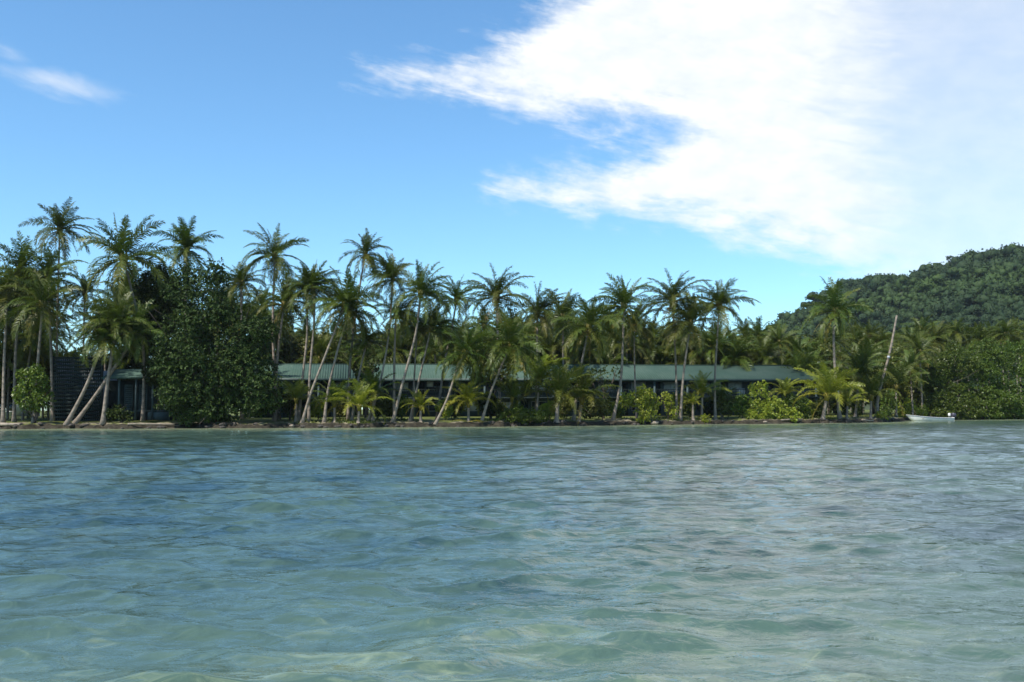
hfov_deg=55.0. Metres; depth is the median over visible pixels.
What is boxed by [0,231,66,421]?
coconut palm
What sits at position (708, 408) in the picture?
shrub
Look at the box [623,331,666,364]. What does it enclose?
coconut palm
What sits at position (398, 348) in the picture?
coconut palm
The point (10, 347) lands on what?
coconut palm
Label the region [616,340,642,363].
coconut palm
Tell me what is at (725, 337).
coconut palm
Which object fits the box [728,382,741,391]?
window
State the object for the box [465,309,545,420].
coconut palm
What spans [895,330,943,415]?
coconut palm
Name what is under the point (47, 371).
coconut palm
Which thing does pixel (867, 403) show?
understory tree
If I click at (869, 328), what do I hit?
coconut palm
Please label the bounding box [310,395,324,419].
shrub
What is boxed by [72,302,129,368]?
coconut palm
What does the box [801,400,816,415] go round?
shrub
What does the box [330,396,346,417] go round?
shrub
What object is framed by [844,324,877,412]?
coconut palm
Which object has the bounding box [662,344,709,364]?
coconut palm
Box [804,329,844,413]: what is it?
coconut palm
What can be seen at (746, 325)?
coconut palm
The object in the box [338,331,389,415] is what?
coconut palm
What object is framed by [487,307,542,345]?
coconut palm
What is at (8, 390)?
coconut palm
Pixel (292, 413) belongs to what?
shrub
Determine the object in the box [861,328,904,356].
coconut palm
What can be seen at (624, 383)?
door
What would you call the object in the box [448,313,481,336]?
coconut palm
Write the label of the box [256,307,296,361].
coconut palm
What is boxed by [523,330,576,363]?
coconut palm
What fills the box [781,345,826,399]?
coconut palm
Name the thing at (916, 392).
understory tree
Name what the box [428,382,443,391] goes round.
window
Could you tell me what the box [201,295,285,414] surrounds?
coconut palm
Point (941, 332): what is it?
coconut palm
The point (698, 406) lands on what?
window
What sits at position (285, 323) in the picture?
coconut palm
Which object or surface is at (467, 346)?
coconut palm
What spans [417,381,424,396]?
door
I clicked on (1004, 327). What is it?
coconut palm
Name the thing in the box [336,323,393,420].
coconut palm
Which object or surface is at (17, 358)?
coconut palm
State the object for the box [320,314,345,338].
coconut palm
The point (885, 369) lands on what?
dead palm
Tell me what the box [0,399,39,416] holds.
house
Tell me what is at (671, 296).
coconut palm
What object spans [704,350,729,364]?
understory tree
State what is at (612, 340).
coconut palm
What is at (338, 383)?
window
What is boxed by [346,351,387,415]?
coconut palm
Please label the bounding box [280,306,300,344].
coconut palm
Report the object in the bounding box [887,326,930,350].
coconut palm
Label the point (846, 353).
understory tree
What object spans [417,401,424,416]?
door
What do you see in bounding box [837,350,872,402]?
understory tree
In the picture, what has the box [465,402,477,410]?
window
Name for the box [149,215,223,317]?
coconut palm
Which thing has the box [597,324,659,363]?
coconut palm
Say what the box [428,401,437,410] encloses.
window
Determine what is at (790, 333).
coconut palm
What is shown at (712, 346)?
coconut palm
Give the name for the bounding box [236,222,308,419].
coconut palm
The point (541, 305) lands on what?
coconut palm
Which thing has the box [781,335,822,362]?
coconut palm
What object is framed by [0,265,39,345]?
coconut palm
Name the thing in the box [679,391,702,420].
young palm
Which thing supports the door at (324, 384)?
in the hotel block at (290, 372)
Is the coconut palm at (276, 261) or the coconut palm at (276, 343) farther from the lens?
the coconut palm at (276, 343)
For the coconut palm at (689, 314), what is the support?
on the ground at (265, 422)
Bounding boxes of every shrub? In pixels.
[284,399,306,419]
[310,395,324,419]
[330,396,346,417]
[366,392,381,419]
[375,391,392,419]
[392,393,408,420]
[434,400,454,419]
[444,393,471,419]
[475,394,499,417]
[488,396,506,418]
[508,400,527,416]
[538,400,560,419]
[554,391,574,418]
[581,400,594,418]
[586,398,614,420]
[605,402,625,417]
[664,391,684,416]
[679,396,695,417]
[699,401,717,417]
[713,392,735,418]
[730,394,751,417]
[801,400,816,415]
[808,397,829,416]
[829,395,848,414]
[849,393,864,416]
[880,390,897,416]
[894,397,915,417]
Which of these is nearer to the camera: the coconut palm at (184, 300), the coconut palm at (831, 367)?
the coconut palm at (184, 300)
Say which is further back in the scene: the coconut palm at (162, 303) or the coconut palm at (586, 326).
the coconut palm at (162, 303)
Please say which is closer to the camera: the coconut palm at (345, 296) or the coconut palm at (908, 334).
the coconut palm at (345, 296)
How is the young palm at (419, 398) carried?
on the ground at (265, 422)
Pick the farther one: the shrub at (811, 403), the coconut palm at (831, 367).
the coconut palm at (831, 367)
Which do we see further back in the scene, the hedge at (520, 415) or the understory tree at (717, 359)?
the understory tree at (717, 359)
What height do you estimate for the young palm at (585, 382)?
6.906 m
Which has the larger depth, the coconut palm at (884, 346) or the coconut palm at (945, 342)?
the coconut palm at (945, 342)
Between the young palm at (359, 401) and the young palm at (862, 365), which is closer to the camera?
the young palm at (359, 401)
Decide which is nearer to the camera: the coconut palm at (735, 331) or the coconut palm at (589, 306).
the coconut palm at (735, 331)
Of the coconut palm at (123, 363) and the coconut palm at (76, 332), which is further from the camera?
the coconut palm at (123, 363)
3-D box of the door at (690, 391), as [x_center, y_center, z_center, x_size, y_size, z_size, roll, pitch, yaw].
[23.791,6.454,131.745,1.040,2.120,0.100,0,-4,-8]
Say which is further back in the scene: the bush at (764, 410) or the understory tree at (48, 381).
the understory tree at (48, 381)
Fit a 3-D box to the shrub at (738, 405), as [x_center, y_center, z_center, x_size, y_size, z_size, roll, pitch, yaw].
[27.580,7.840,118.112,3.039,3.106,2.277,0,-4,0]
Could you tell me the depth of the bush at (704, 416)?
113.73 m
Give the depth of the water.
12.88 m
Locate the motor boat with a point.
(923, 418)
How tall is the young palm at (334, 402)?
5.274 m
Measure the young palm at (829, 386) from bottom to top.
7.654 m
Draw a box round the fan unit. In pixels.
[737,388,744,394]
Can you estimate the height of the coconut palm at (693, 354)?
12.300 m
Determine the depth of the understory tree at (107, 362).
124.58 m
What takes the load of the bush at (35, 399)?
on the ground at (265, 422)
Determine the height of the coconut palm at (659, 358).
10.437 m
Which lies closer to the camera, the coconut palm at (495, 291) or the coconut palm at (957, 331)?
the coconut palm at (495, 291)
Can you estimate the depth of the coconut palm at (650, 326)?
145.22 m
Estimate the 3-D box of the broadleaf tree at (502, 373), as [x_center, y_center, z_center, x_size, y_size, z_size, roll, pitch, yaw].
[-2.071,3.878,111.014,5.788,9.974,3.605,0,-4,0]
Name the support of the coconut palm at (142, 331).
on the ground at (265, 422)
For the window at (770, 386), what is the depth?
133.39 m
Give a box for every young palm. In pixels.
[273,379,319,422]
[308,379,358,421]
[323,378,394,424]
[344,367,404,420]
[400,388,441,422]
[442,379,496,421]
[494,377,539,420]
[508,352,569,409]
[515,358,604,422]
[553,362,621,424]
[677,370,732,417]
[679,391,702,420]
[704,383,739,418]
[768,377,803,408]
[787,362,865,419]
[823,336,902,416]
[829,388,869,417]
[847,370,900,418]
[863,357,928,416]
[901,353,942,414]
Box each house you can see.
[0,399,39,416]
[53,356,194,421]
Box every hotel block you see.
[247,363,359,417]
[374,364,819,416]
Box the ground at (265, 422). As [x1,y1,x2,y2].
[0,409,1022,428]
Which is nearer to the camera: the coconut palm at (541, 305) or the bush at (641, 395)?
the bush at (641, 395)
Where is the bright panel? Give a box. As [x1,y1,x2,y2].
[427,381,433,386]
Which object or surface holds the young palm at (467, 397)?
on the ground at (265, 422)
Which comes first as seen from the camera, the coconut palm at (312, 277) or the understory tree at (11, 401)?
the coconut palm at (312, 277)
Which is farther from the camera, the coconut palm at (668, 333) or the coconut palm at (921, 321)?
the coconut palm at (921, 321)
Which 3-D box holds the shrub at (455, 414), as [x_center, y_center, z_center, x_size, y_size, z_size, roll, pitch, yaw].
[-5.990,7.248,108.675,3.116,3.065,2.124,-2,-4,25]
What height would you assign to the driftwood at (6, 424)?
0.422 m
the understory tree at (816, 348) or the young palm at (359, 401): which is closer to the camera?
the young palm at (359, 401)
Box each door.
[323,381,330,396]
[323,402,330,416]
[382,381,389,395]
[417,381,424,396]
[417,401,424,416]
[452,381,459,396]
[521,400,528,415]
[622,381,627,394]
[623,402,628,415]
[655,381,660,396]
[656,400,660,415]
[688,381,692,394]
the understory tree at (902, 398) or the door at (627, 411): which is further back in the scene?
the understory tree at (902, 398)
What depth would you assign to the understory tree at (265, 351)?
140.01 m
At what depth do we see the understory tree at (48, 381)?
124.73 m
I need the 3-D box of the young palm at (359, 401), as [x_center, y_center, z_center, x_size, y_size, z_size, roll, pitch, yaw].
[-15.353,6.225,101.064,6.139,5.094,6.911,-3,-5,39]
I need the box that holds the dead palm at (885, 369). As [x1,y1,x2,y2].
[874,315,897,417]
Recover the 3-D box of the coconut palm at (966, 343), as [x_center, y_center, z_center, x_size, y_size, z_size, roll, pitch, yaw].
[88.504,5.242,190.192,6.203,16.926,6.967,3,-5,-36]
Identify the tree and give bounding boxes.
[0,352,22,417]
[1,339,34,407]
[35,352,49,415]
[63,347,90,370]
[99,353,130,380]
[112,348,146,379]
[131,261,188,420]
[147,257,287,426]
[253,343,271,361]
[265,327,309,362]
[277,381,302,420]
[292,335,336,362]
[313,333,339,361]
[340,344,359,414]
[350,355,380,417]
[354,330,381,414]
[376,335,426,363]
[470,333,518,418]
[535,332,561,362]
[590,365,619,418]
[642,346,681,364]
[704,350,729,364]
[741,344,759,359]
[781,336,796,354]
[796,339,829,402]
[807,342,846,400]
[830,345,851,413]
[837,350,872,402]
[861,381,875,413]
[872,355,908,408]
[891,341,916,409]
[905,355,939,407]
[916,339,986,419]
[951,337,1023,419]
[995,340,1023,418]
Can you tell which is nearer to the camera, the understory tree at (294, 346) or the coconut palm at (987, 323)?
the understory tree at (294, 346)
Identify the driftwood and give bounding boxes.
[0,423,20,425]
[128,423,174,424]
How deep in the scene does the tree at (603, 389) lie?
115.82 m
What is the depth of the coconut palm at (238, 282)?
110.88 m
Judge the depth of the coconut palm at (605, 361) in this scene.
135.81 m
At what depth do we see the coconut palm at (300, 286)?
103.89 m
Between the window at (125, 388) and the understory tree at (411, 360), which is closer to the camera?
the window at (125, 388)
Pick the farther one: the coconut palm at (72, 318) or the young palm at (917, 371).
the young palm at (917, 371)
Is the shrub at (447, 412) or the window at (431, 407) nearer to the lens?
the shrub at (447, 412)
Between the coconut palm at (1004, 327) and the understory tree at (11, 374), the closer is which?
the understory tree at (11, 374)
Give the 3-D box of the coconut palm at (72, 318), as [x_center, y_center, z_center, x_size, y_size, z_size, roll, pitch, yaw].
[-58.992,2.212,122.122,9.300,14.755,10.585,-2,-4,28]
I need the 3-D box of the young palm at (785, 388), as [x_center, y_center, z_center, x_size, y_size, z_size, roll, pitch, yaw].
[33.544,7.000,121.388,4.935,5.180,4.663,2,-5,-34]
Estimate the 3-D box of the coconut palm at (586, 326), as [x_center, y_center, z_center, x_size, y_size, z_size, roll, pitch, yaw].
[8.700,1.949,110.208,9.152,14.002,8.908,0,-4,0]
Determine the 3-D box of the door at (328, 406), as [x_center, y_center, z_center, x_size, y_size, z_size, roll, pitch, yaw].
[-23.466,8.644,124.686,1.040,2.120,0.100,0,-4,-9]
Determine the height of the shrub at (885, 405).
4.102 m
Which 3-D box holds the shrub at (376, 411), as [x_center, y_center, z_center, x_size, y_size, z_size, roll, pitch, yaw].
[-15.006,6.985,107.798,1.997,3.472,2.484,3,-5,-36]
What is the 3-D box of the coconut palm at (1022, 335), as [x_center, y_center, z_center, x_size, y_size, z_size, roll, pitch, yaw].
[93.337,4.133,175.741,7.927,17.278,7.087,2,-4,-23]
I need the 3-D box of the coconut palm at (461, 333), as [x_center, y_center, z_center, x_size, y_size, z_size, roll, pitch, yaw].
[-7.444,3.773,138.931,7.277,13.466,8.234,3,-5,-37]
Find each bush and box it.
[11,363,56,423]
[103,404,133,422]
[618,383,663,423]
[661,391,680,419]
[699,413,711,422]
[742,380,802,421]
[781,392,810,418]
[875,411,890,419]
[905,405,929,416]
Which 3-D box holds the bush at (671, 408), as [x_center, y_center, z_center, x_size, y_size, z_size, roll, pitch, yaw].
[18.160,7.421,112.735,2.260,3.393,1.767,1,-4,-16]
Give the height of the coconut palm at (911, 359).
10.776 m
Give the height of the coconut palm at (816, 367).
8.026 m
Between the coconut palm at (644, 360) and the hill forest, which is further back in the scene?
the hill forest
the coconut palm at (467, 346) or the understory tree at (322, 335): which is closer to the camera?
the coconut palm at (467, 346)
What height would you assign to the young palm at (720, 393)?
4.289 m
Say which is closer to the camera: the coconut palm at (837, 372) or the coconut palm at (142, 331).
the coconut palm at (142, 331)
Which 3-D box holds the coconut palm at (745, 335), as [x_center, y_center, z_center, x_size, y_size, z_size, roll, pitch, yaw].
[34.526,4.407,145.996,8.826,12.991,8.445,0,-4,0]
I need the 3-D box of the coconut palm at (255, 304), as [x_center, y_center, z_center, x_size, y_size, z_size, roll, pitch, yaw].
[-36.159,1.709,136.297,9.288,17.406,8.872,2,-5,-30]
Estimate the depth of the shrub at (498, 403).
109.63 m
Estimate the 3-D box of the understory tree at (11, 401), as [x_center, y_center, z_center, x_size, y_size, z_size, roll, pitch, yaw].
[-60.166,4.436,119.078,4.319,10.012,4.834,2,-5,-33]
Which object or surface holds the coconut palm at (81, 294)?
on the ground at (265, 422)
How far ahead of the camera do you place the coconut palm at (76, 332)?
113.17 m
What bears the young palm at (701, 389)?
on the ground at (265, 422)
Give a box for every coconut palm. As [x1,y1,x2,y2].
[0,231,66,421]
[0,243,90,421]
[0,256,56,422]
[0,259,16,333]
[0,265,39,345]
[0,266,83,422]
[0,292,54,418]
[0,295,20,349]
[0,309,76,419]
[0,326,46,401]
[0,334,31,389]
[0,339,90,418]
[1,302,79,413]
[13,260,65,417]
[18,196,96,356]
[41,303,79,417]
[54,342,88,370]
[60,271,109,356]
[63,306,137,425]
[66,302,130,370]
[72,298,170,423]
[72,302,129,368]
[74,213,178,420]
[76,291,154,424]
[88,280,149,368]
[96,346,151,369]
[97,267,143,297]
[126,282,191,333]
[130,269,202,307]
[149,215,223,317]
[153,332,215,382]
[166,278,208,337]
[187,293,250,387]
[196,287,260,340]
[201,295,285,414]
[202,280,253,324]
[205,361,269,414]
[216,341,284,362]
[219,261,267,418]
[223,292,285,346]
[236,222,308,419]
[245,285,278,313]
[247,269,316,420]
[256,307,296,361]
[257,317,296,358]
[269,309,299,340]
[280,260,345,422]
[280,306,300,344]
[282,266,336,420]
[291,320,326,340]
[294,330,351,365]
[300,266,383,422]
[301,324,351,361]
[312,339,355,367]
[318,281,380,422]
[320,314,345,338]
[330,317,374,349]
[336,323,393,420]
[338,228,392,418]
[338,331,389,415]
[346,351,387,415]
[360,357,399,381]
[362,252,417,420]
[367,327,422,364]
[370,323,421,366]
[371,290,422,414]
[390,260,457,421]
[390,307,439,420]
[394,299,463,420]
[407,330,456,363]
[417,343,436,363]
[421,274,485,418]
[429,322,478,363]
[431,322,466,357]
[433,320,497,424]
[438,335,481,363]
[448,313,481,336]
[457,263,536,401]
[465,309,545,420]
[468,308,498,330]
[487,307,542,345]
[503,280,573,411]
[507,334,549,363]
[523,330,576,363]
[534,288,589,364]
[551,295,628,420]
[551,323,594,363]
[561,329,615,363]
[573,303,604,325]
[579,272,659,420]
[584,339,633,363]
[591,312,632,362]
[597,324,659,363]
[608,300,664,417]
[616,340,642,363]
[617,341,664,363]
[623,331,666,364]
[631,268,713,418]
[638,321,668,352]
[639,342,683,364]
[654,288,727,419]
[655,319,692,356]
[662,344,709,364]
[666,324,711,364]
[671,332,727,364]
[679,278,760,419]
[685,322,745,364]
[699,344,729,364]
[700,330,766,371]
[705,328,743,364]
[719,340,758,364]
[722,325,740,343]
[727,318,762,338]
[729,326,765,344]
[735,316,781,345]
[743,338,786,364]
[747,332,789,364]
[754,323,800,358]
[764,321,806,355]
[772,353,810,368]
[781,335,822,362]
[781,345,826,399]
[783,343,839,414]
[797,276,874,418]
[803,357,832,414]
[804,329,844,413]
[810,335,850,360]
[814,323,858,359]
[817,362,856,414]
[821,341,841,413]
[831,323,855,344]
[833,361,873,395]
[835,345,887,408]
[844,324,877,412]
[844,331,862,359]
[849,337,891,369]
[852,321,888,412]
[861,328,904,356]
[874,353,906,373]
[875,339,909,365]
[883,325,902,349]
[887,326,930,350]
[887,347,932,414]
[891,323,945,405]
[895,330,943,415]
[897,313,940,352]
[912,318,955,354]
[933,322,955,401]
[939,317,976,405]
[951,325,987,390]
[957,322,1002,354]
[977,319,1005,379]
[984,319,1023,391]
[987,328,1014,383]
[995,327,1023,391]
[999,316,1023,385]
[1011,319,1023,339]
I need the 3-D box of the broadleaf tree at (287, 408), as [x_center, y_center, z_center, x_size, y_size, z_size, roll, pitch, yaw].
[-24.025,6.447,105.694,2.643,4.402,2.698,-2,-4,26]
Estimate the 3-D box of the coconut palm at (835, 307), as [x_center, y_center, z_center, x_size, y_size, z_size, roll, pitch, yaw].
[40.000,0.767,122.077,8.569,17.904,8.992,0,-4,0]
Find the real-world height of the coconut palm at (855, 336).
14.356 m
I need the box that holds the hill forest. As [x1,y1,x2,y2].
[737,242,1023,409]
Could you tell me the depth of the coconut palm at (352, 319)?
101.93 m
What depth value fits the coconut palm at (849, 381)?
138.18 m
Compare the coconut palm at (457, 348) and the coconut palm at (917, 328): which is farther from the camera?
the coconut palm at (917, 328)
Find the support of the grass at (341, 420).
on the ground at (265, 422)
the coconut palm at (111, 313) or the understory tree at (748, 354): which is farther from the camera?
the understory tree at (748, 354)
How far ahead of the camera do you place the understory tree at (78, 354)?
133.81 m
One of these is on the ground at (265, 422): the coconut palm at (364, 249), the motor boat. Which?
the coconut palm at (364, 249)
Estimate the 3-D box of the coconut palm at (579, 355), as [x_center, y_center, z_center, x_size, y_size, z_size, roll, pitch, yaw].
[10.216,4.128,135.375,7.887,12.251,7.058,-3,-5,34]
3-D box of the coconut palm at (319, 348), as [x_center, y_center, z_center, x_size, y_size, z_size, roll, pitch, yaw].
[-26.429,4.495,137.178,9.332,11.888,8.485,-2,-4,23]
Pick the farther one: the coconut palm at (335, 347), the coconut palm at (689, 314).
the coconut palm at (335, 347)
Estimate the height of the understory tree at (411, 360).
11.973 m
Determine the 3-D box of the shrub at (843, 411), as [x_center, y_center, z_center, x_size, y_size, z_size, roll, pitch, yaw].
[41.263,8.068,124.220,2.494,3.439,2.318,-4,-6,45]
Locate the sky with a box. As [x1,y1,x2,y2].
[0,0,1023,410]
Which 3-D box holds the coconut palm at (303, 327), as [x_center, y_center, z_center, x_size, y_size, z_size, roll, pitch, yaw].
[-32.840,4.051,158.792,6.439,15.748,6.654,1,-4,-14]
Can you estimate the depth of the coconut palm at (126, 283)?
131.76 m
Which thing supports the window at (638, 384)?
in the hotel block at (658, 379)
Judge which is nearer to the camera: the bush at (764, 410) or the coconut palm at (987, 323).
the bush at (764, 410)
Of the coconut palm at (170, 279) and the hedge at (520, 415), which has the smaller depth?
the hedge at (520, 415)
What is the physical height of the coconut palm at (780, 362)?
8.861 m
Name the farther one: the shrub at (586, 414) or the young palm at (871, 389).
the young palm at (871, 389)
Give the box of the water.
[0,419,1023,681]
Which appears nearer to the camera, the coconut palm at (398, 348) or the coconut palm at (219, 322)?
the coconut palm at (219, 322)
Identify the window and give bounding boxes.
[124,385,132,409]
[139,385,147,409]
[335,382,347,390]
[395,382,408,391]
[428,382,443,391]
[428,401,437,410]
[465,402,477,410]
[501,401,509,409]
[531,401,545,410]
[598,382,612,391]
[631,382,645,391]
[664,382,677,391]
[696,401,709,409]
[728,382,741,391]
[761,382,773,391]
[791,382,804,391]
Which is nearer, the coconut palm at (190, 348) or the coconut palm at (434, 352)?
the coconut palm at (190, 348)
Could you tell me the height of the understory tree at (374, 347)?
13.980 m
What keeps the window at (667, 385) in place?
in the hotel block at (658, 379)
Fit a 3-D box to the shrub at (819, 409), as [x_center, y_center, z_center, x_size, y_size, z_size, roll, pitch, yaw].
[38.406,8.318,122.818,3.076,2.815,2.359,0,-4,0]
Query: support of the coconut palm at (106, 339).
on the ground at (265, 422)
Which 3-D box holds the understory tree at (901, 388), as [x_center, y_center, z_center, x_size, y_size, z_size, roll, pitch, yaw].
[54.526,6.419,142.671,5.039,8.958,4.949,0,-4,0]
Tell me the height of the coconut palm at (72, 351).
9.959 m
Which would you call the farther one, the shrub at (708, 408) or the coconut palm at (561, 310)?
the coconut palm at (561, 310)
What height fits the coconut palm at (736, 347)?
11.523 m
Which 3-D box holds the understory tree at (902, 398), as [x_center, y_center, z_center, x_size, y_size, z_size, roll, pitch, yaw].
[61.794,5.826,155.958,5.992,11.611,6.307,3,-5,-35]
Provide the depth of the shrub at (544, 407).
108.60 m
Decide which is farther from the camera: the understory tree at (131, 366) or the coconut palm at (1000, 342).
the coconut palm at (1000, 342)
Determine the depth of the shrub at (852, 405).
127.12 m
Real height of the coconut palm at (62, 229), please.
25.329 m
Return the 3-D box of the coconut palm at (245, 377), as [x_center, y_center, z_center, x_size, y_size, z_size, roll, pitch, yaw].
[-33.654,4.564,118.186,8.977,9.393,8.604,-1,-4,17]
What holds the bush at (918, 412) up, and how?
on the ground at (265, 422)
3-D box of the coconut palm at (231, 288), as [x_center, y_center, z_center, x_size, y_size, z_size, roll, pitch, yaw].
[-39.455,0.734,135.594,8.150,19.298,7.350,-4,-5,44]
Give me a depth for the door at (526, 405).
128.40 m
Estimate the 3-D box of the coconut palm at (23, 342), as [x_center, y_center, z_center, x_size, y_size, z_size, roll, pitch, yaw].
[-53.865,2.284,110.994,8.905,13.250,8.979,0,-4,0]
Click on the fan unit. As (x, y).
(742, 392)
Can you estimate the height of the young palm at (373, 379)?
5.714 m
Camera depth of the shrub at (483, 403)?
110.44 m
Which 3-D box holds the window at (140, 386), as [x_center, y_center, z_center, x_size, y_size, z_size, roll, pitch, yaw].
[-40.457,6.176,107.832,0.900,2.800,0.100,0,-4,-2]
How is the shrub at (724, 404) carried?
on the ground at (265, 422)
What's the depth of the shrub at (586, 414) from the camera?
113.70 m
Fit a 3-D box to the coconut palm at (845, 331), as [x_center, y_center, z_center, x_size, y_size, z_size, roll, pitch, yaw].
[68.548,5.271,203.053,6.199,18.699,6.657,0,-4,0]
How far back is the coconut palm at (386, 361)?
135.71 m
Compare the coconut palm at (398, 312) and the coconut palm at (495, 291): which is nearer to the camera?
the coconut palm at (398, 312)
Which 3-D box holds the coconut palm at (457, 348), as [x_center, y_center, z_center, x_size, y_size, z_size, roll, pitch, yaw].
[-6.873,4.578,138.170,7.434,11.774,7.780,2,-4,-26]
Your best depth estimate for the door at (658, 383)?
131.11 m
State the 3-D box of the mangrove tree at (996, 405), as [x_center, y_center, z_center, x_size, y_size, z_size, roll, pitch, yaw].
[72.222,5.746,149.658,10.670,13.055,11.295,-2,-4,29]
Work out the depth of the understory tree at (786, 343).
150.82 m
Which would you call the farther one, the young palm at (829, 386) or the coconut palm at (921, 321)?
the coconut palm at (921, 321)
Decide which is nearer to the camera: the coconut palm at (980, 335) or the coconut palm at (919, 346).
the coconut palm at (919, 346)
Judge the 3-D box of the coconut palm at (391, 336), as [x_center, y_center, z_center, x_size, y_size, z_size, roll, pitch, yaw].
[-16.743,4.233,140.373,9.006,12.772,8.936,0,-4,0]
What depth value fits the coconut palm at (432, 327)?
105.19 m
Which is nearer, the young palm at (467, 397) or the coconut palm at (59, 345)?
the young palm at (467, 397)
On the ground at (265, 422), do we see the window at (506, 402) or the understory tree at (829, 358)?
the understory tree at (829, 358)
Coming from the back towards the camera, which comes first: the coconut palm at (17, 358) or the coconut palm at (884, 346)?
the coconut palm at (884, 346)
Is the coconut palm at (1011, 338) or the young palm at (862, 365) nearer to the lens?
the young palm at (862, 365)
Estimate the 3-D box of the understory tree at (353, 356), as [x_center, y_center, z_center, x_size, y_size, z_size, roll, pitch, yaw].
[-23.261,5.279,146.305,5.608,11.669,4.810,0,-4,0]
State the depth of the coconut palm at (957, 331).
189.06 m
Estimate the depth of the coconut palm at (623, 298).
112.15 m
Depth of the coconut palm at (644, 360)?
141.72 m
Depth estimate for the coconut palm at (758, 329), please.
147.11 m
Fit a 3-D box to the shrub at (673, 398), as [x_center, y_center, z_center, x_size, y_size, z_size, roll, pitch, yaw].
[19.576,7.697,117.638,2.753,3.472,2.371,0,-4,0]
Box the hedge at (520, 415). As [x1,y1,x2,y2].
[495,407,548,425]
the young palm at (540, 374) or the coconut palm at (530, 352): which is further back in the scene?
the coconut palm at (530, 352)
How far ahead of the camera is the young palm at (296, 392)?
101.96 m
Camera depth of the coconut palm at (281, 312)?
104.86 m
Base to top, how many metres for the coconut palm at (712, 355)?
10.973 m
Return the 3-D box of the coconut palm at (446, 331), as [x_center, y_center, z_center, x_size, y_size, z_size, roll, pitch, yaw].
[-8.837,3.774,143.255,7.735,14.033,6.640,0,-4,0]
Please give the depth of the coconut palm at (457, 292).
110.56 m
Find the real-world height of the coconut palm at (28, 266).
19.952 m
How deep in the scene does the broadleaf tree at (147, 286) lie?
106.42 m
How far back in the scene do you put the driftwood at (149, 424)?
99.12 m
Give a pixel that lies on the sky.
(774, 147)
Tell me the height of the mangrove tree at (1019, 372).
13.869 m
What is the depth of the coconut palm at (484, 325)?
160.26 m
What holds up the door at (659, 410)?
in the hotel block at (658, 379)
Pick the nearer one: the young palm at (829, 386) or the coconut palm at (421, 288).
the coconut palm at (421, 288)
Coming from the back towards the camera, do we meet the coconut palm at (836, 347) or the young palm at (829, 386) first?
the coconut palm at (836, 347)
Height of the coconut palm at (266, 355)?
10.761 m
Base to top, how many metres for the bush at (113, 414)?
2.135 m
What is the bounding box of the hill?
[800,289,1023,409]
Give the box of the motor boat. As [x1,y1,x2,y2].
[907,413,955,420]
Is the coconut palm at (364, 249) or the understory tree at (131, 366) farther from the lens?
the understory tree at (131, 366)
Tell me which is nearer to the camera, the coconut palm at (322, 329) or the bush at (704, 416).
the bush at (704, 416)
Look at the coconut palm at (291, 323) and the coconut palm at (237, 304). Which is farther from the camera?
the coconut palm at (291, 323)
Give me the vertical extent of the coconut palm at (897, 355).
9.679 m
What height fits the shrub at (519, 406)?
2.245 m
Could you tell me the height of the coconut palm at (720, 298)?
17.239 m
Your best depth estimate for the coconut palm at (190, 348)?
113.87 m
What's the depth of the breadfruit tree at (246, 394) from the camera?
100.03 m
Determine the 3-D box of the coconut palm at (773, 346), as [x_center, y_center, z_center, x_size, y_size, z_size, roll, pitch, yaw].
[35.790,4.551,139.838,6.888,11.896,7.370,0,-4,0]
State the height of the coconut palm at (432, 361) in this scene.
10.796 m
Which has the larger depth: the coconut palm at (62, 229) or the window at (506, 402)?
the window at (506, 402)
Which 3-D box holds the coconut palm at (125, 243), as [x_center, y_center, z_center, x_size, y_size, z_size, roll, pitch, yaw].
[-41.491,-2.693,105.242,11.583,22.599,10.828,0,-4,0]
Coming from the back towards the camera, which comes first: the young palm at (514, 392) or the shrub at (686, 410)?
the shrub at (686, 410)
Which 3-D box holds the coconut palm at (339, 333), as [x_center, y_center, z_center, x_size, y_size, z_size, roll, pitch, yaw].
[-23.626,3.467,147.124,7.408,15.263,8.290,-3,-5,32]
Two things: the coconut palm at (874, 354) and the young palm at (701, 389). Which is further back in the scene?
the coconut palm at (874, 354)
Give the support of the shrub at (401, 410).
on the ground at (265, 422)
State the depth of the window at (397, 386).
126.32 m
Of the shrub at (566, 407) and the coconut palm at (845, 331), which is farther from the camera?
the coconut palm at (845, 331)
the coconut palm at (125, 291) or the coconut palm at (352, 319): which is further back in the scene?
the coconut palm at (125, 291)
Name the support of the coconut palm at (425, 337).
on the ground at (265, 422)
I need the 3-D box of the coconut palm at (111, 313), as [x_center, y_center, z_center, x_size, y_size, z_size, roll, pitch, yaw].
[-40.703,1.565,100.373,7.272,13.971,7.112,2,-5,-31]
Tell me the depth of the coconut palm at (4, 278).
102.57 m
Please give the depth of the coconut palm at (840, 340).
165.23 m
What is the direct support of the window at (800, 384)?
in the hotel block at (658, 379)
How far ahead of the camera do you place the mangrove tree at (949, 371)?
145.25 m
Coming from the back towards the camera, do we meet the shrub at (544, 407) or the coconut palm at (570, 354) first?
the coconut palm at (570, 354)
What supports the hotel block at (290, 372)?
on the ground at (265, 422)
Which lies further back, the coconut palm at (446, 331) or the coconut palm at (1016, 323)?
the coconut palm at (1016, 323)
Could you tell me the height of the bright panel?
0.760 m
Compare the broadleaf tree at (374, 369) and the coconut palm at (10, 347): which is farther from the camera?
the broadleaf tree at (374, 369)
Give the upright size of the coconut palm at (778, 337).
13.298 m
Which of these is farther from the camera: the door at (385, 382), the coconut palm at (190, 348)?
the door at (385, 382)
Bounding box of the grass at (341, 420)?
[289,414,906,423]
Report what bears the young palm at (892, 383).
on the ground at (265, 422)
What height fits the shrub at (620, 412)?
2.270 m

